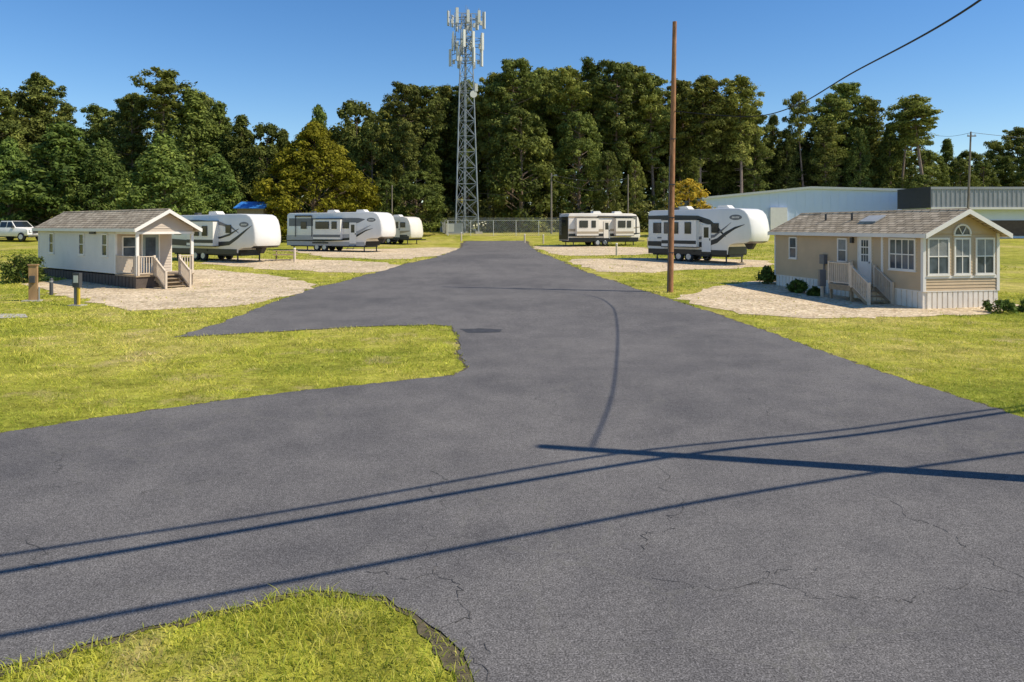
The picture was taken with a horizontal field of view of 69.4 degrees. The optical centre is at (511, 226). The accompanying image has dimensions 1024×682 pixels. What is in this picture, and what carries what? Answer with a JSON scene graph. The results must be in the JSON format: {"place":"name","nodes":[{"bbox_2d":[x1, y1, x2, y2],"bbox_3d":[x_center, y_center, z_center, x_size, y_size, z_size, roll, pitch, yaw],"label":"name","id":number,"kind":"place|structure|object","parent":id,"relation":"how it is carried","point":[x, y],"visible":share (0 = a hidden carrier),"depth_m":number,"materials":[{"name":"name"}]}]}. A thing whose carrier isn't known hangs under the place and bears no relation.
{"place":"outdoors","nodes":[
{"label":"outdoors","id":0,"kind":"place"},
{"bbox_2d":[0,241,1017,681],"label":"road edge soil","id":1,"kind":"structure","parent":0,"point":[248,607],"depth_m":6.39,"materials":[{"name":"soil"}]},
{"bbox_2d":[402,608,470,681],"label":"bare soil patch","id":2,"kind":"object","parent":1,"relation":"on","point":[451,655],"visible":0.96,"depth_m":5.72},
{"bbox_2d":[0,241,1023,681],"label":"asphalt road","id":3,"kind":"structure","parent":0,"point":[540,519],"depth_m":8.86,"materials":[{"name":"asphalt"}]},
{"bbox_2d":[7,355,1023,679],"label":"asphalt cracks","id":4,"kind":"object","parent":3,"relation":"on","point":[641,545],"visible":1,"depth_m":7.07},
{"bbox_2d":[0,227,1023,681],"bbox_3d":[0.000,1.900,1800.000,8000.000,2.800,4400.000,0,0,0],"label":"ground","id":5,"kind":"structure","parent":0,"point":[1012,257],"depth_m":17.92,"materials":[{"name":"green plant"}]},
{"bbox_2d":[0,89,34,215],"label":"woodland tree","id":6,"kind":"object","parent":5,"relation":"on","point":[6,109],"visible":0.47,"depth_m":112.49,"materials":[{"name":"plant"}]},
{"bbox_2d":[0,221,37,240],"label":"pickup truck","id":7,"kind":"object","parent":5,"relation":"on","point":[20,230],"visible":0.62,"depth_m":89.82,"materials":[{"name":"white metal"}]},
{"bbox_2d":[0,251,50,282],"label":"shrub","id":8,"kind":"object","parent":5,"relation":"on","point":[11,270],"visible":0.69,"depth_m":40.61,"materials":[{"name":"green plant"}]},
{"bbox_2d":[0,136,51,224],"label":"young pine","id":9,"kind":"object","parent":5,"relation":"on","point":[10,152],"visible":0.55,"depth_m":102.78,"materials":[{"name":"green plant"}]},
{"bbox_2d":[0,87,51,217],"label":"woodland tree","id":10,"kind":"object","parent":5,"relation":"on","point":[20,99],"visible":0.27,"depth_m":116.84,"materials":[{"name":"green plant"}]},
{"bbox_2d":[21,264,43,301],"bbox_3d":[-20.780,2.473,32.067,0.750,1.650,0.400,0,0,-10],"label":"hookup post","id":11,"kind":"object","parent":5,"relation":"on","point":[33,292],"visible":0.88,"depth_m":32.10,"materials":[{"name":"brown wood"}]},
{"bbox_2d":[14,71,77,171],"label":"woodland tree","id":12,"kind":"object","parent":5,"relation":"on","point":[36,86],"visible":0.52,"depth_m":118.96,"materials":[{"name":"plant"}]},
{"bbox_2d":[0,121,110,225],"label":"young pine","id":13,"kind":"object","parent":5,"relation":"on","point":[64,143],"visible":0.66,"depth_m":99.17,"materials":[{"name":"green plant"}]},
{"bbox_2d":[54,136,143,214],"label":"young pine","id":14,"kind":"object","parent":5,"relation":"on","point":[103,165],"visible":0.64,"depth_m":97.99,"materials":[{"name":"green plant"}]},
{"bbox_2d":[78,103,125,156],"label":"woodland tree","id":15,"kind":"object","parent":5,"relation":"on","point":[98,125],"visible":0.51,"depth_m":116.62,"materials":[{"name":"plant"}]},
{"bbox_2d":[32,208,201,288],"bbox_3d":[-22.754,1.285,42.337,14.635,4.430,3.580,0,0,39],"label":"porch cabin","id":16,"kind":"object","parent":5,"relation":"on","point":[127,248],"visible":0.93,"depth_m":39.88,"materials":[{"name":"wood"}]},
{"bbox_2d":[143,235,157,271],"bbox_3d":[-19.688,1.465,40.251,0.050,2.030,0.860,0,0,39],"label":"door","id":17,"kind":"structure","parent":16,"relation":"in","point":[150,242],"depth_m":40.20,"materials":[{"name":"grey glass"}]},
{"bbox_2d":[105,92,154,206],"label":"woodland tree","id":18,"kind":"object","parent":5,"relation":"on","point":[126,117],"visible":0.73,"depth_m":114.89,"materials":[{"name":"plant"}]},
{"bbox_2d":[127,66,197,134],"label":"leaning pine","id":19,"kind":"object","parent":5,"relation":"on","point":[163,87],"visible":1,"depth_m":112.44,"materials":[{"name":"green plant"}]},
{"bbox_2d":[106,132,219,214],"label":"young pine","id":20,"kind":"object","parent":5,"relation":"on","point":[164,166],"visible":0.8,"depth_m":82.28,"materials":[{"name":"green plant"}]},
{"bbox_2d":[24,269,315,309],"bbox_3d":[-16.981,3.048,38.739,19.818,0.454,12.277,0,0,45],"label":"gravel pad","id":21,"kind":"object","parent":5,"relation":"on","point":[253,288],"visible":0.79,"depth_m":36.16,"materials":[{"name":"gravel"}]},
{"bbox_2d":[146,87,222,203],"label":"woodland tree","id":22,"kind":"object","parent":5,"relation":"on","point":[197,126],"visible":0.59,"depth_m":112.75,"materials":[{"name":"green plant"}]},
{"bbox_2d":[188,153,245,214],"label":"young pine","id":23,"kind":"object","parent":5,"relation":"on","point":[214,187],"visible":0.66,"depth_m":102.62,"materials":[{"name":"green plant"}]},
{"bbox_2d":[199,101,238,191],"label":"woodland tree","id":24,"kind":"object","parent":5,"relation":"on","point":[218,111],"visible":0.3,"depth_m":116.97,"materials":[{"name":"green plant"}]},
{"bbox_2d":[222,114,261,203],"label":"woodland tree","id":25,"kind":"object","parent":5,"relation":"on","point":[234,140],"visible":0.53,"depth_m":114.79,"materials":[{"name":"green plant"}]},
{"bbox_2d":[233,202,277,214],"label":"blue roof shed","id":26,"kind":"structure","parent":5,"relation":"on","point":[248,207],"depth_m":90.30,"materials":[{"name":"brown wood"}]},
{"bbox_2d":[237,122,296,201],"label":"woodland tree","id":27,"kind":"object","parent":5,"relation":"on","point":[268,150],"visible":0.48,"depth_m":115.53,"materials":[{"name":"green plant"}]},
{"bbox_2d":[199,258,398,272],"bbox_3d":[-16.176,2.724,53.320,19.357,0.366,8.784,0,0,24],"label":"gravel pad","id":28,"kind":"object","parent":5,"relation":"on","point":[329,265],"visible":0.96,"depth_m":52.17,"materials":[{"name":"gravel"}]},
{"bbox_2d":[172,211,280,261],"bbox_3d":[-22.015,0.720,56.136,10.116,3.740,3.088,0,0,30],"label":"fifth wheel camper","id":29,"kind":"object","parent":28,"relation":"on","point":[222,235],"visible":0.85,"depth_m":54.49,"materials":[{"name":"white metal"}]},
{"bbox_2d":[251,121,381,239],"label":"golden tree","id":30,"kind":"object","parent":5,"relation":"on","point":[315,146],"visible":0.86,"depth_m":92.62,"materials":[{"name":"yellow plant"}]},
{"bbox_2d":[0,194,682,232],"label":"undergrowth","id":31,"kind":"object","parent":5,"relation":"on","point":[488,214],"visible":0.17,"depth_m":110.51,"materials":[{"name":"green plant"}]},
{"bbox_2d":[319,98,400,211],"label":"dark tree","id":32,"kind":"object","parent":5,"relation":"on","point":[340,134],"visible":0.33,"depth_m":111.61,"materials":[{"name":"green plant"}]},
{"bbox_2d":[350,121,397,208],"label":"woodland tree","id":33,"kind":"object","parent":5,"relation":"on","point":[364,134],"visible":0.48,"depth_m":109.39,"materials":[{"name":"green plant"}]},
{"bbox_2d":[296,247,457,258],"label":"gravel pad","id":34,"kind":"object","parent":5,"relation":"on","point":[411,253],"visible":0.86,"depth_m":68.39,"materials":[{"name":"gravel"}]},
{"bbox_2d":[287,210,395,251],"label":"fifth wheel camper","id":35,"kind":"object","parent":34,"relation":"on","point":[334,229],"visible":0.98,"depth_m":70.19,"materials":[{"name":"silver metal"}]},
{"bbox_2d":[369,180,405,214],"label":"woodland tree","id":36,"kind":"object","parent":5,"relation":"on","point":[385,195],"visible":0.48,"depth_m":97.28,"materials":[{"name":"green plant"}]},
{"bbox_2d":[381,215,425,243],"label":"travel trailer","id":37,"kind":"object","parent":5,"relation":"on","point":[409,228],"visible":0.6,"depth_m":84.65,"materials":[{"name":"white metal"}]},
{"bbox_2d":[380,81,428,203],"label":"pine tree","id":38,"kind":"object","parent":5,"relation":"on","point":[408,94],"visible":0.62,"depth_m":119.24,"materials":[{"name":"green plant"}]},
{"bbox_2d":[387,119,421,216],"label":"woodland tree","id":39,"kind":"object","parent":5,"relation":"on","point":[401,150],"visible":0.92,"depth_m":109.93,"materials":[{"name":"plant"}]},
{"bbox_2d":[383,169,447,231],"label":"woodland tree","id":40,"kind":"object","parent":5,"relation":"on","point":[432,203],"visible":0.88,"depth_m":98.39,"materials":[{"name":"green plant"}]},
{"bbox_2d":[407,83,449,220],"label":"pine tree","id":41,"kind":"object","parent":5,"relation":"on","point":[431,134],"visible":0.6,"depth_m":122.77,"materials":[{"name":"green plant"}]},
{"bbox_2d":[418,142,441,231],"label":"woodland tree","id":42,"kind":"object","parent":5,"relation":"on","point":[430,165],"visible":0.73,"depth_m":113.14,"materials":[{"name":"green plant"}]},
{"bbox_2d":[432,84,461,217],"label":"pine tree","id":43,"kind":"object","parent":5,"relation":"on","point":[446,91],"visible":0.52,"depth_m":128.54,"materials":[{"name":"green plant"}]},
{"bbox_2d":[435,92,495,224],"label":"pine tree","id":44,"kind":"object","parent":5,"relation":"on","point":[450,179],"visible":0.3,"depth_m":126.92,"materials":[{"name":"green plant"}]},
{"bbox_2d":[442,79,489,212],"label":"pine tree","id":45,"kind":"object","parent":5,"relation":"on","point":[455,89],"visible":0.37,"depth_m":126.95,"materials":[{"name":"green plant"}]},
{"bbox_2d":[447,7,485,233],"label":"cell tower","id":46,"kind":"structure","parent":5,"relation":"on","point":[463,45],"depth_m":104.50,"materials":[{"name":"metal"}]},
{"bbox_2d":[458,147,480,230],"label":"woodland tree","id":47,"kind":"object","parent":5,"relation":"on","point":[473,176],"visible":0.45,"depth_m":111.06,"materials":[{"name":"plant"}]},
{"bbox_2d":[466,72,514,227],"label":"pine tree","id":48,"kind":"object","parent":5,"relation":"on","point":[484,148],"visible":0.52,"depth_m":123.10,"materials":[{"name":"green plant"}]},
{"bbox_2d":[448,220,558,235],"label":"chain link fence","id":49,"kind":"object","parent":5,"relation":"on","point":[521,231],"visible":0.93,"depth_m":99.99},
{"bbox_2d":[486,57,544,224],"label":"pine tree","id":50,"kind":"object","parent":5,"relation":"on","point":[500,84],"visible":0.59,"depth_m":118.84,"materials":[{"name":"green plant"}]},
{"bbox_2d":[481,107,558,230],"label":"woodland tree","id":51,"kind":"object","parent":5,"relation":"on","point":[537,145],"visible":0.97,"depth_m":108.42,"materials":[{"name":"green plant"}]},
{"bbox_2d":[516,66,555,214],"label":"pine tree","id":52,"kind":"object","parent":5,"relation":"on","point":[531,107],"visible":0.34,"depth_m":125.00,"materials":[{"name":"green plant"}]},
{"bbox_2d":[528,67,568,226],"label":"pine tree","id":53,"kind":"object","parent":5,"relation":"on","point":[550,73],"visible":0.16,"depth_m":128.60,"materials":[{"name":"green plant"}]},
{"bbox_2d":[94,132,1021,228],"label":"woodland","id":54,"kind":"object","parent":5,"relation":"on","point":[569,197],"visible":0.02,"depth_m":139.03,"materials":[{"name":"plant"}]},
{"bbox_2d":[539,65,600,208],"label":"pine tree","id":55,"kind":"object","parent":5,"relation":"on","point":[569,77],"visible":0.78,"depth_m":121.64,"materials":[{"name":"green plant"}]},
{"bbox_2d":[554,111,609,217],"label":"woodland tree","id":56,"kind":"object","parent":5,"relation":"on","point":[582,123],"visible":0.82,"depth_m":112.25,"materials":[{"name":"plant"}]},
{"bbox_2d":[534,245,651,255],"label":"gravel pad","id":57,"kind":"object","parent":5,"relation":"on","point":[579,250],"visible":0.83,"depth_m":72.47,"materials":[{"name":"gravel"}]},
{"bbox_2d":[577,57,620,209],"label":"pine tree","id":58,"kind":"object","parent":5,"relation":"on","point":[589,68],"visible":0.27,"depth_m":124.78,"materials":[{"name":"green plant"}]},
{"bbox_2d":[559,211,643,245],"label":"travel trailer","id":59,"kind":"object","parent":5,"relation":"on","point":[596,228],"visible":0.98,"depth_m":81.04,"materials":[{"name":"white metal"}]},
{"bbox_2d":[593,150,622,212],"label":"woodland tree","id":60,"kind":"object","parent":5,"relation":"on","point":[609,156],"visible":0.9,"depth_m":109.10,"materials":[{"name":"plant"}]},
{"bbox_2d":[587,59,648,204],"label":"pine tree","id":61,"kind":"object","parent":5,"relation":"on","point":[611,106],"visible":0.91,"depth_m":119.22,"materials":[{"name":"green plant"}]},
{"bbox_2d":[621,160,647,225],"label":"woodland tree","id":62,"kind":"object","parent":5,"relation":"on","point":[633,164],"visible":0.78,"depth_m":111.62,"materials":[{"name":"plant"}]},
{"bbox_2d":[614,65,659,213],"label":"pine tree","id":63,"kind":"object","parent":5,"relation":"on","point":[636,70],"visible":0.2,"depth_m":126.88,"materials":[{"name":"green plant"}]},
{"bbox_2d":[625,71,680,203],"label":"pine tree","id":64,"kind":"object","parent":5,"relation":"on","point":[648,103],"visible":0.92,"depth_m":120.75,"materials":[{"name":"green plant"}]},
{"bbox_2d":[651,167,675,209],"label":"woodland tree","id":65,"kind":"object","parent":5,"relation":"on","point":[662,185],"visible":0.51,"depth_m":112.38,"materials":[{"name":"plant"}]},
{"bbox_2d":[568,258,773,272],"bbox_3d":[11.877,2.720,52.769,15.454,0.371,12.894,0,0,0],"label":"gravel pad","id":66,"kind":"object","parent":5,"relation":"on","point":[649,265],"visible":0.87,"depth_m":52.15,"materials":[{"name":"gravel"}]},
{"bbox_2d":[648,205,769,262],"bbox_3d":[14.297,0.549,54.673,3.095,4.140,9.316,0,0,-41],"label":"fifth wheel camper","id":67,"kind":"object","parent":66,"relation":"on","point":[726,231],"visible":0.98,"depth_m":53.38,"materials":[{"name":"white metal"}]},
{"bbox_2d":[667,21,676,292],"bbox_3d":[7.748,-3.263,35.865,0.483,13.334,0.310,0,0,0],"label":"wooden pole","id":68,"kind":"object","parent":5,"relation":"on","point":[671,217],"visible":0.9,"depth_m":35.75,"materials":[{"name":"brown wood"}]},
{"bbox_2d":[675,0,981,116],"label":"service cable","id":69,"kind":"object","parent":68,"relation":"attached to","point":[953,17],"visible":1,"depth_m":20.37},
{"bbox_2d":[661,78,703,205],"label":"pine tree","id":70,"kind":"object","parent":5,"relation":"on","point":[682,145],"visible":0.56,"depth_m":125.03,"materials":[{"name":"green plant"}]},
{"bbox_2d":[664,178,715,209],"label":"yellow tree","id":71,"kind":"object","parent":5,"relation":"on","point":[689,182],"visible":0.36,"depth_m":96.84,"materials":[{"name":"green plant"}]},
{"bbox_2d":[676,75,739,198],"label":"pine tree","id":72,"kind":"object","parent":5,"relation":"on","point":[704,96],"visible":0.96,"depth_m":118.37,"materials":[{"name":"green plant"}]},
{"bbox_2d":[701,96,738,195],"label":"pine tree","id":73,"kind":"object","parent":5,"relation":"on","point":[723,144],"visible":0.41,"depth_m":126.99,"materials":[{"name":"green plant"}]},
{"bbox_2d":[702,144,739,195],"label":"pine tree","id":74,"kind":"object","parent":5,"relation":"on","point":[719,190],"visible":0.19,"depth_m":127.62,"materials":[{"name":"green plant"}]},
{"bbox_2d":[697,110,748,194],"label":"pine tree","id":75,"kind":"object","parent":5,"relation":"on","point":[734,181],"visible":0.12,"depth_m":128.04,"materials":[{"name":"green plant"}]},
{"bbox_2d":[719,74,765,192],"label":"pine tree","id":76,"kind":"object","parent":5,"relation":"on","point":[743,88],"visible":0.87,"depth_m":119.66,"materials":[{"name":"green plant"}]},
{"bbox_2d":[738,110,776,192],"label":"pine tree","id":77,"kind":"object","parent":5,"relation":"on","point":[754,181],"visible":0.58,"depth_m":122.94,"materials":[{"name":"green plant"}]},
{"bbox_2d":[760,114,785,190],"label":"pine tree","id":78,"kind":"object","parent":5,"relation":"on","point":[773,135],"visible":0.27,"depth_m":129.34,"materials":[{"name":"green plant"}]},
{"bbox_2d":[771,128,803,189],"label":"pine tree","id":79,"kind":"object","parent":5,"relation":"on","point":[789,150],"visible":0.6,"depth_m":125.20,"materials":[{"name":"green plant"}]},
{"bbox_2d":[679,186,901,229],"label":"warehouse","id":80,"kind":"structure","parent":5,"relation":"on","point":[779,207],"depth_m":106.50,"materials":[{"name":"white metal"}]},
{"bbox_2d":[782,91,813,186],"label":"slender tree","id":81,"kind":"object","parent":5,"relation":"on","point":[798,117],"visible":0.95,"depth_m":125.72,"materials":[{"name":"plant"}]},
{"bbox_2d":[796,128,842,186],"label":"pine tree","id":82,"kind":"object","parent":5,"relation":"on","point":[807,145],"visible":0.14,"depth_m":132.63,"materials":[{"name":"green plant"}]},
{"bbox_2d":[809,121,842,186],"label":"pine tree","id":83,"kind":"object","parent":5,"relation":"on","point":[824,170],"visible":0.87,"depth_m":123.34,"materials":[{"name":"green plant"}]},
{"bbox_2d":[805,93,851,170],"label":"pine tree","id":84,"kind":"object","parent":5,"relation":"on","point":[831,100],"visible":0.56,"depth_m":126.87,"materials":[{"name":"green plant"}]},
{"bbox_2d":[675,281,1018,317],"bbox_3d":[14.446,3.152,34.734,14.589,0.259,16.734,0,0,0],"label":"gravel pad","id":85,"kind":"object","parent":5,"relation":"on","point":[772,298],"visible":0.6,"depth_m":30.75,"materials":[{"name":"gravel"}]},
{"bbox_2d":[980,297,1018,312],"bbox_3d":[18.595,3.026,28.083,1.152,0.713,1.187,0,0,0],"label":"shrub","id":86,"kind":"object","parent":85,"relation":"on","point":[1000,305],"visible":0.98,"depth_m":27.99,"materials":[{"name":"green plant"}]},
{"bbox_2d":[818,82,877,176],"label":"pine tree","id":87,"kind":"object","parent":5,"relation":"on","point":[848,92],"visible":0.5,"depth_m":130.07,"materials":[{"name":"green plant"}]},
{"bbox_2d":[846,128,874,187],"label":"pine tree","id":88,"kind":"object","parent":5,"relation":"on","point":[858,167],"visible":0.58,"depth_m":121.32,"materials":[{"name":"green plant"}]},
{"bbox_2d":[850,96,893,186],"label":"pine tree","id":89,"kind":"object","parent":5,"relation":"on","point":[870,107],"visible":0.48,"depth_m":129.18,"materials":[{"name":"green plant"}]},
{"bbox_2d":[767,208,1012,308],"bbox_3d":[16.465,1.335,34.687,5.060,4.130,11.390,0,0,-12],"label":"park cabin","id":90,"kind":"object","parent":5,"relation":"on","point":[932,258],"visible":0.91,"depth_m":30.80,"materials":[{"name":"beige"}]},
{"bbox_2d":[857,237,872,283],"bbox_3d":[15.558,1.425,32.619,0.100,2.190,0.900,0,0,-12],"label":"door","id":91,"kind":"structure","parent":90,"relation":"in","point":[864,244],"depth_m":32.57,"materials":[{"name":"white paint"}]},
{"bbox_2d":[888,238,916,271],"bbox_3d":[16.030,1.167,30.388,0.085,1.355,1.590,0,0,-12],"label":"window","id":92,"kind":"structure","parent":90,"relation":"in","point":[902,253],"depth_m":30.36,"materials":[{"name":"glass"}]},
{"bbox_2d":[926,238,950,275],"bbox_3d":[16.955,1.217,29.393,1.080,1.525,0.085,0,0,-12],"label":"window","id":93,"kind":"structure","parent":90,"relation":"in","point":[938,249],"depth_m":29.38,"materials":[{"name":"glass"}]},
{"bbox_2d":[953,238,971,275],"bbox_3d":[18.042,1.217,29.620,0.840,1.525,0.085,0,0,-12],"label":"window","id":94,"kind":"structure","parent":90,"relation":"in","point":[962,246],"depth_m":29.61,"materials":[{"name":"glass"}]},
{"bbox_2d":[974,238,995,275],"bbox_3d":[19.089,1.217,29.838,0.980,1.525,0.085,0,0,-12],"label":"window","id":95,"kind":"structure","parent":90,"relation":"in","point":[984,247],"depth_m":29.83,"materials":[{"name":"glass"}]},
{"bbox_2d":[871,122,909,188],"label":"pine tree","id":96,"kind":"object","parent":5,"relation":"on","point":[887,162],"visible":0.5,"depth_m":125.37,"materials":[{"name":"green plant"}]},
{"bbox_2d":[883,101,931,188],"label":"pine tree","id":97,"kind":"object","parent":5,"relation":"on","point":[890,116],"visible":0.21,"depth_m":124.24,"materials":[{"name":"green plant"}]},
{"bbox_2d":[886,94,943,175],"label":"pine tree","id":98,"kind":"object","parent":5,"relation":"on","point":[916,106],"visible":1,"depth_m":120.28,"materials":[{"name":"green plant"}]},
{"bbox_2d":[894,149,952,186],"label":"distant tree","id":99,"kind":"object","parent":5,"relation":"on","point":[935,170],"visible":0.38,"depth_m":124.53,"materials":[{"name":"green plant"}]},
{"bbox_2d":[937,138,958,186],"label":"distant tree","id":100,"kind":"object","parent":5,"relation":"on","point":[946,150],"visible":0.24,"depth_m":134.39,"materials":[{"name":"green plant"}]},
{"bbox_2d":[897,187,1023,237],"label":"metal roof building","id":101,"kind":"structure","parent":5,"relation":"on","point":[1002,207],"depth_m":94.00,"materials":[{"name":"white paint"}]},
{"bbox_2d":[944,158,980,186],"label":"distant tree","id":102,"kind":"object","parent":5,"relation":"on","point":[963,180],"visible":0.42,"depth_m":130.81,"materials":[{"name":"plant"}]},
{"bbox_2d":[970,161,1001,186],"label":"distant tree","id":103,"kind":"object","parent":5,"relation":"on","point":[986,167],"visible":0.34,"depth_m":133.16,"materials":[{"name":"plant"}]},
{"bbox_2d":[980,140,1008,185],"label":"distant tree","id":104,"kind":"object","parent":5,"relation":"on","point":[996,147],"visible":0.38,"depth_m":149.55,"materials":[{"name":"green plant"}]},
{"bbox_2d":[990,155,1023,186],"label":"distant tree","id":105,"kind":"object","parent":5,"relation":"on","point":[1005,170],"visible":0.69,"depth_m":135.47,"materials":[{"name":"green plant"}]},
{"bbox_2d":[1001,127,1023,172],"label":"distant tree","id":106,"kind":"object","parent":5,"relation":"on","point":[1012,143],"visible":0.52,"depth_m":149.95,"materials":[{"name":"plant"}]},
{"bbox_2d":[0,0,1023,225],"label":"sky","id":107,"kind":"structure","parent":0,"point":[272,61],"materials":[{"name":"blue"}]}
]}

